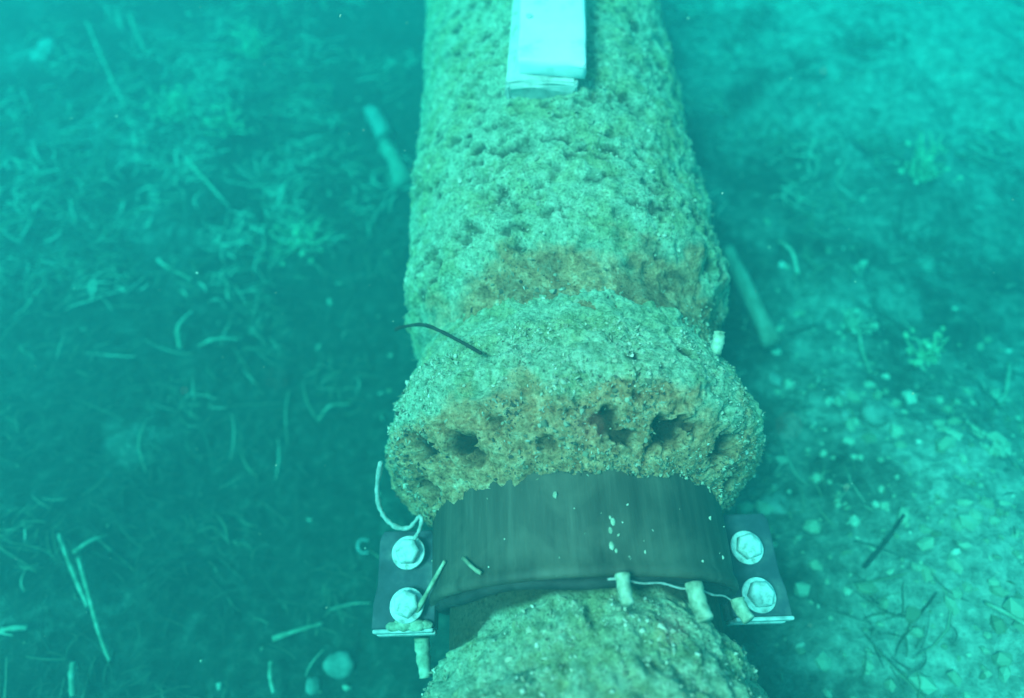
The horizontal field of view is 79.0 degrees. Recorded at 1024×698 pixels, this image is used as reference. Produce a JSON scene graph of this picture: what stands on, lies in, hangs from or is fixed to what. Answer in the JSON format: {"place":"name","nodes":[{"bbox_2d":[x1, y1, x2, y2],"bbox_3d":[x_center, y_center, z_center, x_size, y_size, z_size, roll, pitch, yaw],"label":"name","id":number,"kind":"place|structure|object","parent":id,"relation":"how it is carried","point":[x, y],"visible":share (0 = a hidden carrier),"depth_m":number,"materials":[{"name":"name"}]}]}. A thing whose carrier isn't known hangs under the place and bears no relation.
{"place":"outdoors","nodes":[
{"label":"outdoors","id":0,"kind":"place"},
{"bbox_2d":[1,1,1018,665],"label":"drifting silt","id":1,"kind":"object","parent":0,"point":[587,427],"visible":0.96,"depth_m":0.43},
{"bbox_2d":[0,0,1023,697],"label":"seabed","id":2,"kind":"structure","parent":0,"point":[914,84],"depth_m":0.82,"materials":[{"name":"sand"}]},
{"bbox_2d":[0,625,27,632],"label":"stalk","id":3,"kind":"object","parent":2,"relation":"on","point":[14,628],"visible":1,"depth_m":0.60,"materials":[{"name":"green plant"}]},
{"bbox_2d":[27,37,55,61],"bbox_3d":[-0.847,-0.530,1.113,0.068,0.019,0.070,23,79,28],"label":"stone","id":4,"kind":"object","parent":2,"relation":"on","point":[35,52],"visible":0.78,"depth_m":1.10,"materials":[{"name":"stone"}]},
{"bbox_2d":[68,661,76,696],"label":"stalk","id":5,"kind":"object","parent":2,"relation":"on","point":[71,676],"visible":1,"depth_m":0.59,"materials":[{"name":"green plant"}]},
{"bbox_2d":[57,533,88,606],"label":"stalk","id":6,"kind":"object","parent":2,"relation":"on","point":[77,582],"visible":0.99,"depth_m":0.64,"materials":[{"name":"green plant"}]},
{"bbox_2d":[72,534,107,554],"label":"stalk","id":7,"kind":"object","parent":2,"relation":"on","point":[78,549],"visible":1,"depth_m":0.66,"materials":[{"name":"plant"}]},
{"bbox_2d":[76,557,111,660],"bbox_3d":[-0.425,0.261,0.630,0.007,0.016,0.115,-29,64,-16],"label":"stalk","id":8,"kind":"object","parent":2,"relation":"on","point":[91,606],"visible":1,"depth_m":0.62,"materials":[{"name":"green plant"}]},
{"bbox_2d":[85,22,127,110],"bbox_3d":[-0.701,-0.491,1.070,0.006,0.013,0.261,-28,64,-15],"label":"stalk","id":9,"kind":"object","parent":2,"relation":"on","point":[104,63],"visible":1,"depth_m":1.07,"materials":[{"name":"plant"}]},
{"bbox_2d":[129,11,145,53],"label":"stalk","id":10,"kind":"object","parent":2,"relation":"on","point":[131,15],"visible":1,"depth_m":1.12,"materials":[{"name":"plant"}]},
{"bbox_2d":[142,82,200,127],"bbox_3d":[-0.559,-0.403,1.027,0.092,0.052,0.085,-2,60,-1],"label":"weed tuft","id":11,"kind":"object","parent":2,"relation":"on","point":[174,104],"visible":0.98,"depth_m":1.02,"materials":[{"name":"green plant"}]},
{"bbox_2d":[156,258,192,280],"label":"stalk","id":12,"kind":"object","parent":2,"relation":"on","point":[161,262],"visible":1,"depth_m":0.87,"materials":[{"name":"green plant"}]},
{"bbox_2d":[175,310,193,348],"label":"stalk","id":13,"kind":"object","parent":2,"relation":"on","point":[177,330],"visible":1,"depth_m":0.82,"materials":[{"name":"green plant"}]},
{"bbox_2d":[185,156,230,208],"bbox_3d":[-0.484,-0.267,0.977,0.012,0.029,0.138,-36,66,-19],"label":"stalk","id":14,"kind":"object","parent":2,"relation":"on","point":[199,174],"visible":0.98,"depth_m":0.96,"materials":[{"name":"plant"}]},
{"bbox_2d":[198,337,239,347],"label":"stalk","id":15,"kind":"object","parent":2,"relation":"on","point":[218,338],"visible":1,"depth_m":0.82,"materials":[{"name":"green plant"}]},
{"bbox_2d":[197,96,253,136],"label":"weed tuft","id":16,"kind":"object","parent":2,"relation":"on","point":[228,122],"visible":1,"depth_m":1.01,"materials":[{"name":"green plant"}]},
{"bbox_2d":[213,18,286,61],"bbox_3d":[-0.477,-0.552,1.125,0.106,0.060,0.105,31,65,16],"label":"weed tuft","id":17,"kind":"object","parent":2,"relation":"on","point":[255,53],"visible":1,"depth_m":1.13,"materials":[{"name":"green plant"}]},
{"bbox_2d":[268,661,275,692],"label":"stalk","id":18,"kind":"object","parent":2,"relation":"on","point":[270,674],"visible":1,"depth_m":0.63,"materials":[{"name":"green plant"}]},
{"bbox_2d":[272,622,322,641],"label":"stalk","id":19,"kind":"object","parent":2,"relation":"on","point":[276,637],"visible":1,"depth_m":0.66,"materials":[{"name":"green plant"}]},
{"bbox_2d":[270,211,331,265],"bbox_3d":[-0.318,-0.165,0.931,0.096,0.042,0.091,-21,62,-12],"label":"weed tuft","id":20,"kind":"object","parent":2,"relation":"on","point":[296,232],"visible":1,"depth_m":0.93,"materials":[{"name":"green plant"}]},
{"bbox_2d":[305,677,320,694],"bbox_3d":[-0.206,0.349,0.643,0.016,0.012,0.018,-6,71,-8],"label":"stone","id":21,"kind":"object","parent":2,"relation":"on","point":[312,686],"visible":1,"depth_m":0.64,"materials":[{"name":"stone"}]},
{"bbox_2d":[318,403,350,419],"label":"stalk","id":22,"kind":"object","parent":2,"relation":"on","point":[327,407],"visible":1,"depth_m":0.80,"materials":[{"name":"plant"}]},
{"bbox_2d":[322,651,353,678],"bbox_3d":[-0.184,0.335,0.659,0.036,0.016,0.028,-3,75,7],"label":"stone","id":23,"kind":"object","parent":2,"relation":"on","point":[344,662],"visible":1,"depth_m":0.65,"materials":[{"name":"stone"}]},
{"bbox_2d":[356,538,368,553],"bbox_3d":[-0.171,0.226,0.712,0.014,0.009,0.018,-2,60,-1],"label":"curl","id":24,"kind":"object","parent":2,"relation":"on","point":[358,543],"visible":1,"depth_m":0.71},
{"bbox_2d":[363,105,395,143],"bbox_3d":[-0.234,-0.394,1.078,0.036,0.038,0.089,-24,63,-13],"label":"bark piece","id":25,"kind":"object","parent":2,"relation":"on","point":[378,122],"visible":0.95,"depth_m":1.06,"materials":[{"name":"wood"}]},
{"bbox_2d":[378,138,412,191],"bbox_3d":[-0.195,-0.306,1.024,0.036,0.044,0.113,-23,63,-13],"label":"bark piece","id":26,"kind":"object","parent":2,"relation":"on","point":[400,171],"visible":0.91,"depth_m":1.00,"materials":[{"name":"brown wood"}]},
{"bbox_2d":[0,0,1023,697],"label":"weed fringe","id":27,"kind":"object","parent":2,"relation":"on","point":[308,88],"visible":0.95,"depth_m":0.94,"materials":[{"name":"green plant"}]},
{"bbox_2d":[0,0,1023,697],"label":"plant litter","id":28,"kind":"object","parent":2,"relation":"on","point":[100,556],"visible":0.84,"depth_m":0.82,"materials":[{"name":"green plant"}]},
{"bbox_2d":[385,0,765,527],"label":"cast iron pipe","id":29,"kind":"object","parent":2,"relation":"on","point":[567,272],"visible":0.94,"depth_m":0.47,"materials":[{"name":"brown metal"}]},
{"bbox_2d":[394,323,482,354],"bbox_3d":[-0.060,-0.007,0.476,0.112,0.095,0.006,39,67,20],"label":"root","id":30,"kind":"object","parent":29,"relation":"attached to","point":[445,333],"visible":1,"depth_m":0.45,"materials":[{"name":"plant"}]},
{"bbox_2d":[505,0,586,99],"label":"marker block","id":31,"kind":"object","parent":29,"relation":"on","point":[547,58],"depth_m":0.53,"materials":[{"name":"white plastic"}]},
{"bbox_2d":[372,469,793,678],"bbox_3d":[0.051,0.162,0.480,0.308,0.242,0.154,-2,60,-1],"label":"repair clamp","id":32,"kind":"object","parent":29,"relation":"attached to","point":[621,532],"visible":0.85,"depth_m":0.40,"materials":[{"name":"metal"}]},
{"bbox_2d":[375,461,423,539],"bbox_3d":[-0.089,0.119,0.471,0.024,0.040,0.058,-36,66,-19],"label":"cord","id":33,"kind":"object","parent":32,"relation":"hanging from","point":[387,520],"visible":1,"depth_m":0.47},
{"bbox_2d":[415,560,445,612],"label":"stalk","id":34,"kind":"object","parent":32,"relation":"on","point":[429,588],"visible":1,"depth_m":0.44,"materials":[{"name":"green plant"}]},
{"bbox_2d":[461,556,481,574],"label":"stalk","id":35,"kind":"object","parent":32,"relation":"on","point":[471,566],"visible":1,"depth_m":0.40,"materials":[{"name":"plant"}]},
{"bbox_2d":[421,584,768,697],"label":"iron pipe","id":36,"kind":"object","parent":2,"relation":"on","point":[594,643],"visible":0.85,"depth_m":0.36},
{"bbox_2d":[722,245,780,349],"bbox_3d":[0.310,-0.073,0.812,0.024,0.050,0.174,-4,60,-2],"label":"stick","id":37,"kind":"object","parent":2,"relation":"on","point":[769,338],"visible":0.95,"depth_m":0.80,"materials":[{"name":"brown wood"}]},
{"bbox_2d":[759,489,787,514],"bbox_3d":[0.287,0.167,0.676,0.032,0.014,0.032,-23,49,-30],"label":"stone","id":38,"kind":"object","parent":2,"relation":"on","point":[773,501],"visible":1,"depth_m":0.67,"materials":[{"name":"stone"}]},
{"bbox_2d":[767,372,782,386],"bbox_3d":[0.321,0.037,0.756,0.018,0.010,0.023,-26,55,-31],"label":"stone","id":39,"kind":"object","parent":2,"relation":"on","point":[774,379],"visible":1,"depth_m":0.75,"materials":[{"name":"stone"}]},
{"bbox_2d":[777,240,799,274],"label":"stalk","id":40,"kind":"object","parent":2,"relation":"on","point":[792,253],"visible":1,"depth_m":0.85,"materials":[{"name":"plant"}]},
{"bbox_2d":[839,389,847,398],"bbox_3d":[0.388,0.053,0.723,0.015,0.006,0.012,35,53,13],"label":"stone","id":41,"kind":"object","parent":2,"relation":"on","point":[843,393],"visible":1,"depth_m":0.72,"materials":[{"name":"stone"}]},
{"bbox_2d":[840,409,850,419],"bbox_3d":[0.378,0.074,0.703,0.012,0.008,0.012,37,79,11],"label":"stone","id":42,"kind":"object","parent":2,"relation":"on","point":[845,414],"visible":1,"depth_m":0.70,"materials":[{"name":"stone"}]},
{"bbox_2d":[840,307,878,338],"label":"weed tuft","id":43,"kind":"object","parent":2,"relation":"on","point":[852,323],"visible":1,"depth_m":0.79,"materials":[{"name":"green plant"}]},
{"bbox_2d":[857,326,871,373],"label":"stalk","id":44,"kind":"object","parent":2,"relation":"on","point":[862,350],"visible":1,"depth_m":0.76,"materials":[{"name":"plant"}]},
{"bbox_2d":[859,398,893,426],"bbox_3d":[0.407,0.071,0.694,0.038,0.024,0.036,14,51,2],"label":"stone","id":45,"kind":"object","parent":2,"relation":"on","point":[875,412],"visible":1,"depth_m":0.68,"materials":[{"name":"grey stone"}]},
{"bbox_2d":[735,246,1023,697],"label":"rubble","id":46,"kind":"object","parent":2,"relation":"on","point":[972,521],"visible":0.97,"depth_m":0.60,"materials":[{"name":"stone"}]},
{"bbox_2d":[862,514,905,568],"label":"twig","id":47,"kind":"object","parent":2,"relation":"on","point":[869,560],"visible":1,"depth_m":0.60,"materials":[{"name":"wood"}]},
{"bbox_2d":[896,131,962,183],"bbox_3d":[0.594,-0.270,0.896,0.089,0.051,0.087,-2,60,-1],"label":"weed tuft","id":48,"kind":"object","parent":2,"relation":"on","point":[920,174],"visible":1,"depth_m":0.90,"materials":[{"name":"green plant"}]},
{"bbox_2d":[903,326,960,370],"bbox_3d":[0.503,-0.003,0.759,0.071,0.033,0.051,-28,64,-15],"label":"weed tuft","id":49,"kind":"object","parent":2,"relation":"on","point":[929,352],"visible":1,"depth_m":0.76,"materials":[{"name":"green plant"}]},
{"bbox_2d":[984,601,1023,625],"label":"stalk","id":50,"kind":"object","parent":2,"relation":"on","point":[1004,612],"visible":1,"depth_m":0.53,"materials":[{"name":"green plant"}]},
{"bbox_2d":[996,362,1011,402],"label":"stalk","id":51,"kind":"object","parent":2,"relation":"on","point":[1006,389],"visible":1,"depth_m":0.73,"materials":[{"name":"plant"}]},
{"bbox_2d":[0,0,1023,692],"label":"gravel","id":52,"kind":"structure","parent":0,"point":[912,614],"depth_m":0.73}
]}

